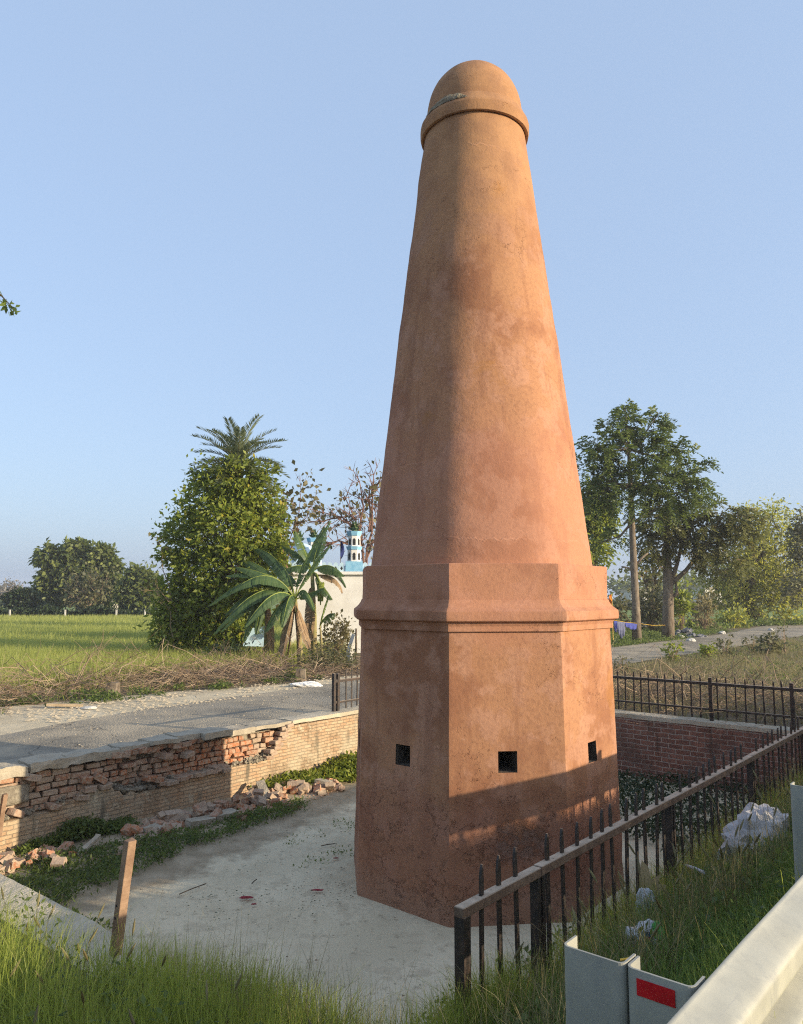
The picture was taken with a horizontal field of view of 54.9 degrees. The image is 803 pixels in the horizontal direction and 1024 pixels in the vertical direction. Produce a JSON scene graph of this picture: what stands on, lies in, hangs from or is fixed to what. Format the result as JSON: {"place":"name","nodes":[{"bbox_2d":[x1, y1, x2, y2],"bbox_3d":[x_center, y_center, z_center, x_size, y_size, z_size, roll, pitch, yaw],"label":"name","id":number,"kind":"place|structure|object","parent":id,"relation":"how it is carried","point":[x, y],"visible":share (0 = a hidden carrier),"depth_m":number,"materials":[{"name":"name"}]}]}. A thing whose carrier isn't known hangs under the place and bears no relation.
{"place":"outdoors","nodes":[
{"label":"outdoors","id":0,"kind":"place"},
{"bbox_2d":[6,663,304,695],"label":"field","id":1,"kind":"structure","parent":0,"point":[128,684],"depth_m":19.32,"materials":[{"name":"green plant"}]},
{"bbox_2d":[0,613,280,627],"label":"wheat","id":2,"kind":"object","parent":1,"relation":"on","point":[78,620],"visible":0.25,"depth_m":57.29,"materials":[{"name":"green plant"}]},
{"bbox_2d":[0,623,282,643],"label":"wheat","id":3,"kind":"object","parent":1,"relation":"on","point":[88,632],"visible":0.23,"depth_m":38.09,"materials":[{"name":"green plant"}]},
{"bbox_2d":[136,532,178,651],"bbox_3d":[-8.543,2.875,27.198,1.339,4.334,1.344,3,-7,-28],"label":"thin tree","id":4,"kind":"object","parent":1,"relation":"on","point":[154,584],"visible":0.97,"depth_m":27.02,"materials":[{"name":"green plant"}]},
{"bbox_2d":[0,637,345,695],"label":"wheat","id":5,"kind":"object","parent":1,"relation":"on","point":[53,650],"visible":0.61,"depth_m":23.67,"materials":[{"name":"plant"}]},
{"bbox_2d":[184,414,290,646],"bbox_3d":[-6.035,0.902,28.700,3.822,8.911,3.964,0,-6,0],"label":"date palm","id":6,"kind":"object","parent":1,"relation":"on","point":[238,444],"visible":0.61,"depth_m":28.43,"materials":[{"name":"green plant"}]},
{"bbox_2d":[257,460,324,642],"bbox_3d":[-4.246,1.624,28.971,2.703,7.418,1.922,0,-6,0],"label":"bare tree","id":7,"kind":"object","parent":1,"relation":"on","point":[297,523],"visible":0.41,"depth_m":29.18,"materials":[{"name":"brown plant"}]},
{"bbox_2d":[302,458,381,564],"bbox_3d":[-2.366,1.793,37.078,4.828,9.077,3.020,0,-6,0],"label":"bare tree","id":8,"kind":"object","parent":1,"relation":"on","point":[373,487],"visible":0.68,"depth_m":37.10,"materials":[{"name":"brown plant"}]},
{"bbox_2d":[5,776,757,1023],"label":"pit floor","id":9,"kind":"structure","parent":0,"point":[384,942],"depth_m":6.80,"materials":[{"name":"grey concrete"}]},
{"bbox_2d":[50,856,66,868],"bbox_3d":[-3.427,3.508,7.732,0.134,0.079,0.115,4,21,-8],"label":"broken brick","id":10,"kind":"object","parent":9,"relation":"on","point":[57,861],"visible":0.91,"depth_m":7.70,"materials":[{"name":"brick"}]},
{"bbox_2d":[12,812,142,854],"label":"weeds","id":11,"kind":"object","parent":9,"relation":"on","point":[85,826],"visible":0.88,"depth_m":8.59,"materials":[{"name":"green plant"}]},
{"bbox_2d":[53,895,112,929],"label":"weeds","id":12,"kind":"object","parent":9,"relation":"on","point":[94,919],"depth_m":6.37,"materials":[{"name":"green plant"}]},
{"bbox_2d":[77,834,100,856],"bbox_3d":[-3.328,3.558,8.239,0.068,0.075,0.353,-1,14,13],"label":"fallen slab","id":13,"kind":"object","parent":9,"relation":"on","point":[95,839],"depth_m":8.27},
{"bbox_2d":[0,874,205,987],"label":"pit wall","id":14,"kind":"structure","parent":9,"relation":"on","point":[76,920],"depth_m":4.34,"materials":[{"name":"concrete"}]},
{"bbox_2d":[109,838,135,955],"bbox_3d":[-1.443,2.022,3.995,0.065,0.630,0.105,-5,-8,40],"label":"broken post","id":15,"kind":"object","parent":14,"relation":"on","point":[125,877],"visible":0.77,"depth_m":3.99,"materials":[{"name":"wood"}]},
{"bbox_2d":[0,795,310,905],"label":"weeds","id":16,"kind":"object","parent":9,"relation":"on","point":[92,875],"visible":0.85,"depth_m":7.99,"materials":[{"name":"green plant"}]},
{"bbox_2d":[0,705,358,851],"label":"brick wall","id":17,"kind":"structure","parent":9,"relation":"on","point":[154,775],"depth_m":9.71,"materials":[{"name":"beige brick"}]},
{"bbox_2d":[0,793,7,835],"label":"broken post","id":18,"kind":"object","parent":17,"relation":"attached to","point":[4,798],"visible":1,"depth_m":8.11,"materials":[{"name":"wood"}]},
{"bbox_2d":[332,667,359,711],"bbox_3d":[-0.216,2.951,13.273,0.052,0.688,2.701,-5,-8,40],"label":"spiked railing","id":19,"kind":"object","parent":17,"relation":"on","point":[336,681],"visible":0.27,"depth_m":12.33,"materials":[{"name":"metal"}]},
{"bbox_2d":[185,815,215,828],"bbox_3d":[-2.390,3.692,9.192,0.141,0.117,0.376,2,-6,42],"label":"fallen slab","id":20,"kind":"object","parent":9,"relation":"on","point":[193,822],"depth_m":9.13,"materials":[{"name":"grey concrete"}]},
{"bbox_2d":[210,808,238,821],"bbox_3d":[-2.170,3.722,9.473,0.161,0.107,0.354,3,-3,38],"label":"fallen slab","id":21,"kind":"object","parent":9,"relation":"on","point":[226,813],"depth_m":9.44,"materials":[{"name":"grey concrete"}]},
{"bbox_2d":[256,779,270,799],"bbox_3d":[-1.848,3.740,10.384,0.128,0.045,0.361,-13,31,-22],"label":"fallen slab","id":22,"kind":"object","parent":9,"relation":"on","point":[260,784],"depth_m":10.42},
{"bbox_2d":[186,855,354,921],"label":"leaf litter","id":23,"kind":"object","parent":9,"relation":"on","point":[274,894],"visible":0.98,"depth_m":7.08,"materials":[{"name":"brown plant"}]},
{"bbox_2d":[250,749,356,788],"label":"weeds","id":24,"kind":"object","parent":9,"relation":"on","point":[343,770],"visible":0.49,"depth_m":11.30,"materials":[{"name":"green plant"}]},
{"bbox_2d":[283,816,354,867],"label":"weeds","id":25,"kind":"object","parent":9,"relation":"on","point":[331,848],"visible":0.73,"depth_m":8.32,"materials":[{"name":"green plant"}]},
{"bbox_2d":[131,803,654,1020],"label":"leaf litter","id":26,"kind":"object","parent":9,"relation":"on","point":[319,901],"visible":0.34,"depth_m":7.13,"materials":[{"name":"brown plant"}]},
{"bbox_2d":[354,60,624,927],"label":"tower","id":27,"kind":"structure","parent":9,"relation":"on","point":[486,613],"depth_m":7.17,"materials":[{"name":"paint"}]},
{"bbox_2d":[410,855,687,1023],"bbox_3d":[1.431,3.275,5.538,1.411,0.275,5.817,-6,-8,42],"label":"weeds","id":28,"kind":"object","parent":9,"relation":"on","point":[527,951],"visible":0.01,"depth_m":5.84,"materials":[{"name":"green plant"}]},
{"bbox_2d":[618,765,772,855],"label":"weeds","id":29,"kind":"object","parent":9,"relation":"on","point":[637,785],"visible":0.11,"depth_m":9.99,"materials":[{"name":"green plant"}]},
{"bbox_2d":[615,709,801,794],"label":"pit wall","id":30,"kind":"structure","parent":9,"relation":"on","point":[662,748],"depth_m":11.37,"materials":[{"name":"red brick"}]},
{"bbox_2d":[613,670,802,729],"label":"spiked railing","id":31,"kind":"object","parent":30,"relation":"on","point":[711,684],"visible":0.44,"depth_m":11.30,"materials":[{"name":"metal"}]},
{"bbox_3d":[3.139,3.048,6.419,0.164,1.008,9.561,-5,-8,40],"label":"pit wall","id":32,"kind":"object","parent":9,"relation":"on","visible":0},
{"bbox_2d":[357,754,802,1023],"bbox_3d":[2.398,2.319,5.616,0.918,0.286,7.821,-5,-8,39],"label":"grass","id":33,"kind":"structure","parent":32,"relation":"on","point":[708,845],"depth_m":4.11,"materials":[{"name":"green plant"}]},
{"bbox_2d":[639,861,666,897],"bbox_3d":[1.448,2.132,4.459,0.160,0.200,0.004,4,-19,25],"label":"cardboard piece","id":34,"kind":"object","parent":33,"relation":"on","point":[646,872],"visible":0.5,"depth_m":4.47,"materials":[{"name":"brown cardboard"}]},
{"bbox_2d":[454,717,802,1023],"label":"spiked railing","id":35,"kind":"object","parent":32,"relation":"on","point":[536,876],"visible":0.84,"depth_m":4.09,"materials":[{"name":"metal"}]},
{"bbox_2d":[0,617,802,762],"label":"road","id":36,"kind":"structure","parent":0,"point":[115,728],"depth_m":14.73,"materials":[{"name":"grey asphalt"}]},
{"bbox_2d":[0,599,802,1023],"bbox_3d":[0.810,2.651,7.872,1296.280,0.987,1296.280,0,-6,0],"label":"ground","id":37,"kind":"structure","parent":0,"point":[798,639],"depth_m":18.19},
{"bbox_2d":[0,646,104,716],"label":"brush pile","id":38,"kind":"object","parent":37,"relation":"on","point":[13,693],"visible":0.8,"depth_m":16.19,"materials":[{"name":"brown plant"}]},
{"bbox_2d":[0,625,194,699],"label":"brush pile","id":39,"kind":"object","parent":37,"relation":"on","point":[78,684],"visible":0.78,"depth_m":18.05,"materials":[{"name":"brown plant"}]},
{"bbox_2d":[5,676,238,705],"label":"grass","id":40,"kind":"structure","parent":37,"relation":"on","point":[121,688],"depth_m":18.36,"materials":[{"name":"green plant"}]},
{"bbox_2d":[111,560,165,611],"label":"mango tree","id":41,"kind":"object","parent":37,"relation":"on","point":[128,597],"visible":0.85,"depth_m":78.64,"materials":[{"name":"green plant"}]},
{"bbox_2d":[1,887,311,1023],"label":"grass seed heads","id":42,"kind":"object","parent":37,"relation":"on","point":[115,954],"depth_m":3.12,"materials":[{"name":"green plant"}]},
{"bbox_2d":[0,670,323,713],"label":"weeds","id":43,"kind":"object","parent":37,"relation":"on","point":[115,695],"visible":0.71,"depth_m":17.12,"materials":[{"name":"green plant"}]},
{"bbox_2d":[0,675,359,734],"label":"sandy verge","id":44,"kind":"structure","parent":37,"relation":"on","point":[15,722],"depth_m":15.72,"materials":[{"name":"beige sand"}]},
{"bbox_2d":[0,292,19,315],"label":"overhanging tree","id":45,"kind":"object","parent":44,"relation":"on","point":[5,302],"visible":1,"depth_m":9.96,"materials":[{"name":"green plant"}]},
{"bbox_2d":[46,703,82,706],"bbox_3d":[-6.808,3.906,15.658,0.700,0.050,0.110,4,-5,-11],"label":"wood offcut","id":46,"kind":"object","parent":44,"relation":"on","point":[64,704],"visible":1,"depth_m":15.62,"materials":[{"name":"beige wood"}]},
{"bbox_2d":[290,681,322,686],"bbox_3d":[-2.377,4.286,19.284,0.853,0.138,0.393,0,-6,0],"label":"cloth rag","id":47,"kind":"object","parent":44,"relation":"on","point":[308,684],"visible":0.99,"depth_m":19.19,"materials":[{"name":"white fabric"}]},
{"bbox_2d":[77,629,344,697],"bbox_3d":[-5.166,3.904,20.919,7.241,1.565,6.257,6,-8,-42],"label":"brush pile","id":48,"kind":"object","parent":37,"relation":"on","point":[227,672],"visible":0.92,"depth_m":20.22,"materials":[{"name":"brown plant"}]},
{"bbox_2d":[127,448,299,652],"bbox_3d":[-6.651,1.615,27.822,5.448,7.999,3.892,-3,-7,24],"label":"leafy tree","id":49,"kind":"object","parent":37,"relation":"on","point":[235,543],"visible":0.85,"depth_m":27.32,"materials":[{"name":"green plant"}]},
{"bbox_2d":[187,634,265,664],"bbox_3d":[-5.503,4.480,24.777,2.499,1.228,2.623,-6,-9,44],"label":"shrub","id":50,"kind":"object","parent":37,"relation":"on","point":[231,647],"visible":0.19,"depth_m":24.64,"materials":[{"name":"brown plant"}]},
{"bbox_2d":[6,920,451,1023],"bbox_3d":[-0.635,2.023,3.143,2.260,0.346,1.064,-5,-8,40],"label":"grass","id":51,"kind":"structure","parent":37,"relation":"on","point":[270,1009],"depth_m":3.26,"materials":[{"name":"green plant"}]},
{"bbox_2d":[224,588,275,657],"bbox_3d":[-4.678,3.759,25.290,2.089,2.703,0.939,5,-8,-39],"label":"banana plant","id":52,"kind":"object","parent":37,"relation":"on","point":[268,636],"visible":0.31,"depth_m":25.27,"materials":[{"name":"green plant"}]},
{"bbox_2d":[243,626,263,646],"bbox_3d":[-4.999,4.286,26.672,0.900,0.730,0.022,1,-18,-6],"label":"tarpaulin","id":53,"kind":"object","parent":37,"relation":"on","point":[259,637],"visible":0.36,"depth_m":26.64,"materials":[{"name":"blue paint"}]},
{"bbox_2d":[208,521,330,665],"bbox_3d":[-4.348,2.643,25.112,3.480,4.893,2.967,-3,-7,24],"label":"banana plant","id":54,"kind":"object","parent":37,"relation":"on","point":[282,593],"visible":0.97,"depth_m":25.00,"materials":[{"name":"green plant"}]},
{"bbox_2d":[0,837,565,1023],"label":"grass","id":55,"kind":"structure","parent":37,"relation":"on","point":[31,997],"depth_m":3.16,"materials":[{"name":"green plant"}]},
{"bbox_2d":[104,885,483,1023],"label":"dry grass","id":56,"kind":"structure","parent":37,"relation":"on","point":[294,996],"depth_m":3.06,"materials":[{"name":"green plant"}]},
{"bbox_2d":[263,650,359,679],"bbox_3d":[-1.596,4.369,23.051,6.169,1.026,3.915,5,-8,-41],"label":"brush pile","id":57,"kind":"object","parent":37,"relation":"on","point":[340,671],"visible":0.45,"depth_m":22.21,"materials":[{"name":"plant"}]},
{"bbox_2d":[282,527,345,661],"bbox_3d":[-3.093,2.844,26.691,2.324,4.819,1.327,0,-6,0],"label":"banana plant","id":58,"kind":"object","parent":37,"relation":"on","point":[301,557],"visible":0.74,"depth_m":26.48,"materials":[{"name":"green plant"}]},
{"bbox_2d":[290,630,359,672],"bbox_3d":[-2.298,4.287,23.152,2.401,1.491,2.309,5,-8,-38],"label":"shrub","id":59,"kind":"object","parent":37,"relation":"on","point":[320,654],"visible":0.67,"depth_m":23.00,"materials":[{"name":"brown plant"}]},
{"bbox_2d":[281,521,371,652],"bbox_3d":[-2.362,3.258,33.232,6.227,5.386,4.780,0,-6,-3],"label":"shrine","id":60,"kind":"object","parent":37,"relation":"on","point":[348,600],"visible":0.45,"depth_m":30.96,"materials":[{"name":"white paint"}]},
{"bbox_2d":[319,595,334,661],"bbox_3d":[-2.504,3.963,25.793,0.367,2.399,0.768,3,-7,-29],"label":"banana plant","id":61,"kind":"object","parent":37,"relation":"on","point":[327,618],"visible":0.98,"depth_m":25.94,"materials":[{"name":"green plant"}]},
{"bbox_2d":[308,609,355,661],"bbox_3d":[-2.377,4.330,26.724,1.718,2.001,1.648,0,-6,0],"label":"shrub","id":62,"kind":"object","parent":37,"relation":"on","point":[345,633],"visible":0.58,"depth_m":26.63,"materials":[{"name":"brown plant"}]},
{"bbox_2d":[346,633,357,664],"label":"leaning pillar","id":63,"kind":"structure","parent":37,"relation":"on","point":[352,641],"depth_m":24.21,"materials":[{"name":"concrete"}]},
{"bbox_2d":[355,931,561,1023],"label":"grass","id":64,"kind":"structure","parent":37,"relation":"on","point":[448,1007],"depth_m":3.13,"materials":[{"name":"green plant"}]},
{"bbox_2d":[581,478,626,569],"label":"leafy tree","id":65,"kind":"object","parent":37,"relation":"on","point":[593,528],"visible":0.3,"depth_m":46.50,"materials":[{"name":"green plant"}]},
{"bbox_2d":[608,594,612,634],"bbox_3d":[9.930,5.062,36.669,0.185,2.332,0.100,0,-6,0],"label":"flag pole","id":66,"kind":"object","parent":37,"relation":"on","point":[610,599],"visible":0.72,"depth_m":36.75,"materials":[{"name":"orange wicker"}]},
{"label":"washing line","id":67,"kind":"object","parent":66,"relation":"attached to","visible":0},
{"bbox_2d":[617,621,624,638],"bbox_3d":[10.532,5.647,37.019,0.688,0.838,0.091,5,-8,-41],"label":"hanging cloth","id":68,"kind":"object","parent":67,"relation":"hanging from","point":[621,628],"visible":0.99,"depth_m":36.99,"materials":[{"name":"white fabric"}]},
{"bbox_2d":[610,592,631,630],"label":"bush","id":69,"kind":"object","parent":37,"relation":"on","point":[622,616],"visible":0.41,"depth_m":45.51,"materials":[{"name":"green plant"}]},
{"bbox_2d":[612,655,631,674],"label":"shrub","id":70,"kind":"object","parent":37,"relation":"on","point":[621,668],"visible":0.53,"depth_m":21.59,"materials":[{"name":"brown plant"}]},
{"bbox_2d":[625,919,665,950],"bbox_3d":[1.156,1.981,3.626,0.196,0.122,0.159,0,-6,0],"label":"plastic bag","id":71,"kind":"object","parent":37,"relation":"on","point":[652,925],"visible":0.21,"depth_m":3.61,"materials":[{"name":"white plastic"}]},
{"bbox_2d":[635,887,655,912],"bbox_3d":[1.362,2.159,4.311,0.112,0.121,0.100,-3,-7,25],"label":"plastic bag","id":72,"kind":"object","parent":37,"relation":"on","point":[647,892],"visible":0.32,"depth_m":4.29,"materials":[{"name":"white plastic"}]},
{"bbox_2d":[613,541,682,607],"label":"thin tree","id":73,"kind":"object","parent":37,"relation":"on","point":[652,575],"visible":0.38,"depth_m":51.74,"materials":[{"name":"green plant"}]},
{"bbox_2d":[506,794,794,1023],"bbox_3d":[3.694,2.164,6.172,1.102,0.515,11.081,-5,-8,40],"label":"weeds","id":74,"kind":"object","parent":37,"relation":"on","point":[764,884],"visible":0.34,"depth_m":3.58,"materials":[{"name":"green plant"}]},
{"bbox_2d":[574,398,727,639],"bbox_3d":[11.980,0.269,38.433,8.317,12.242,4.150,0,-6,0],"label":"tall tree","id":75,"kind":"object","parent":37,"relation":"on","point":[606,475],"visible":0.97,"depth_m":38.43,"materials":[{"name":"green plant"}]},
{"bbox_2d":[628,581,678,631],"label":"bush","id":76,"kind":"object","parent":37,"relation":"on","point":[650,618],"visible":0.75,"depth_m":47.37,"materials":[{"name":"green plant"}]},
{"bbox_2d":[657,638,685,661],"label":"shrub","id":77,"kind":"object","parent":37,"relation":"on","point":[674,650],"visible":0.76,"depth_m":26.62,"materials":[{"name":"green plant"}]},
{"bbox_2d":[610,626,733,646],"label":"weeds","id":78,"kind":"object","parent":37,"relation":"on","point":[650,635],"visible":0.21,"depth_m":40.69,"materials":[{"name":"green plant"}]},
{"bbox_2d":[660,577,698,629],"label":"bush","id":79,"kind":"object","parent":37,"relation":"on","point":[681,610],"visible":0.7,"depth_m":46.42,"materials":[{"name":"green plant"}]},
{"bbox_2d":[564,782,802,1023],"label":"guardrail","id":80,"kind":"object","parent":37,"relation":"on","point":[755,976],"visible":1,"depth_m":1.71,"materials":[{"name":"metal"}]},
{"bbox_2d":[675,627,707,637],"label":"rubble","id":81,"kind":"object","parent":37,"relation":"on","point":[688,631],"visible":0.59,"depth_m":42.32,"materials":[{"name":"grey stone"}]},
{"bbox_2d":[623,497,778,638],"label":"forked tree","id":82,"kind":"object","parent":37,"relation":"on","point":[686,540],"visible":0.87,"depth_m":40.17,"materials":[{"name":"green plant"}]},
{"bbox_2d":[685,590,721,629],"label":"bush","id":83,"kind":"object","parent":37,"relation":"on","point":[707,613],"visible":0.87,"depth_m":49.44,"materials":[{"name":"beige plant"}]},
{"bbox_2d":[611,633,802,733],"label":"brush pile","id":84,"kind":"object","parent":37,"relation":"on","point":[732,695],"visible":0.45,"depth_m":12.82,"materials":[{"name":"plant"}]},
{"bbox_2d":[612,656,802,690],"bbox_3d":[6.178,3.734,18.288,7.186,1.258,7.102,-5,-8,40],"label":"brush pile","id":85,"kind":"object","parent":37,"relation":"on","point":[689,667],"visible":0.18,"depth_m":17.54,"materials":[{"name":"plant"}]},
{"bbox_2d":[613,636,802,725],"bbox_3d":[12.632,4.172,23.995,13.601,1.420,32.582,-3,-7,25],"label":"dry grass","id":86,"kind":"structure","parent":37,"relation":"on","point":[762,655],"depth_m":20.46,"materials":[{"name":"plant"}]},
{"bbox_2d":[697,641,718,657],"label":"shrub","id":87,"kind":"object","parent":37,"relation":"on","point":[704,649],"visible":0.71,"depth_m":27.56,"materials":[{"name":"green plant"}]},
{"bbox_2d":[716,630,734,655],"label":"shrub","id":88,"kind":"object","parent":37,"relation":"on","point":[727,642],"visible":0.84,"depth_m":28.63,"materials":[{"name":"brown plant"}]},
{"bbox_2d":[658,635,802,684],"bbox_3d":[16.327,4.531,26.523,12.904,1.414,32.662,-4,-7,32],"label":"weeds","id":89,"kind":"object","parent":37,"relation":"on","point":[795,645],"visible":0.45,"depth_m":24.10,"materials":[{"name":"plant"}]},
{"bbox_2d":[661,615,802,630],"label":"hedge","id":90,"kind":"object","parent":37,"relation":"on","point":[767,622],"visible":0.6,"depth_m":55.87,"materials":[{"name":"green plant"}]},
{"bbox_2d":[714,601,752,627],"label":"bush","id":91,"kind":"object","parent":37,"relation":"on","point":[739,619],"visible":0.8,"depth_m":54.27,"materials":[{"name":"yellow plant"}]},
{"bbox_2d":[686,493,802,620],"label":"feathery tree","id":92,"kind":"object","parent":37,"relation":"on","point":[747,596],"visible":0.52,"depth_m":61.87,"materials":[{"name":"green plant"}]},
{"bbox_2d":[687,852,802,1023],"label":"grass","id":93,"kind":"structure","parent":37,"relation":"on","point":[744,935],"depth_m":2.88,"materials":[{"name":"green plant"}]},
{"bbox_2d":[716,802,789,860],"bbox_3d":[2.386,2.116,5.145,0.714,0.299,0.402,4,-7,-34],"label":"plastic sheet","id":94,"kind":"object","parent":37,"relation":"on","point":[741,816],"visible":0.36,"depth_m":5.05,"materials":[{"name":"white plastic"}]},
{"bbox_2d":[751,631,787,655],"bbox_3d":[14.034,5.089,29.663,1.112,1.158,1.292,2,-6,-14],"label":"shrub","id":95,"kind":"object","parent":37,"relation":"on","point":[771,640],"visible":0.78,"depth_m":29.56,"materials":[{"name":"green plant"}]},
{"bbox_2d":[768,505,802,608],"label":"leafy tree","id":96,"kind":"object","parent":37,"relation":"on","point":[796,555],"visible":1,"depth_m":57.67,"materials":[{"name":"green plant"}]},
{"bbox_2d":[0,0,802,598],"label":"sky","id":97,"kind":"structure","parent":0,"point":[208,207],"materials":[{"name":"blue"}]},
{"bbox_2d":[3,601,802,619],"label":"field","id":98,"kind":"structure","parent":0,"point":[628,613],"depth_m":94.63,"materials":[{"name":"green plant"}]},
{"bbox_2d":[0,578,23,591],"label":"hazy tree","id":99,"kind":"object","parent":98,"relation":"on","point":[10,585],"visible":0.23,"depth_m":168.88,"materials":[{"name":"grey plant"}]},
{"bbox_2d":[0,586,46,608],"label":"round bush","id":100,"kind":"object","parent":98,"relation":"on","point":[23,597],"visible":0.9,"depth_m":76.91,"materials":[{"name":"green plant"}]},
{"bbox_2d":[0,603,151,616],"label":"hedge","id":101,"kind":"object","parent":98,"relation":"on","point":[49,610],"visible":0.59,"depth_m":73.16,"materials":[{"name":"green plant"}]},
{"bbox_2d":[28,535,127,610],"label":"mango tree","id":102,"kind":"object","parent":98,"relation":"on","point":[52,561],"visible":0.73,"depth_m":82.86,"materials":[{"name":"green plant"}]},
{"bbox_2d":[56,560,121,609],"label":"twiggy bush","id":103,"kind":"object","parent":98,"relation":"on","point":[84,595],"visible":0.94,"depth_m":75.47,"materials":[{"name":"green plant"}]},
{"bbox_2d":[612,598,738,609],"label":"hedge","id":104,"kind":"object","parent":98,"relation":"on","point":[627,603],"visible":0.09,"depth_m":118.67,"materials":[{"name":"green plant"}]},
{"bbox_2d":[607,564,802,604],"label":"distant trees","id":105,"kind":"object","parent":98,"relation":"on","point":[626,585],"visible":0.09,"depth_m":184.59,"materials":[{"name":"green plant"}]},
{"bbox_2d":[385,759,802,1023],"bbox_3d":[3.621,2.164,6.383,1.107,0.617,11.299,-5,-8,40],"label":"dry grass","id":106,"kind":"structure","parent":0,"point":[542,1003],"depth_m":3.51,"materials":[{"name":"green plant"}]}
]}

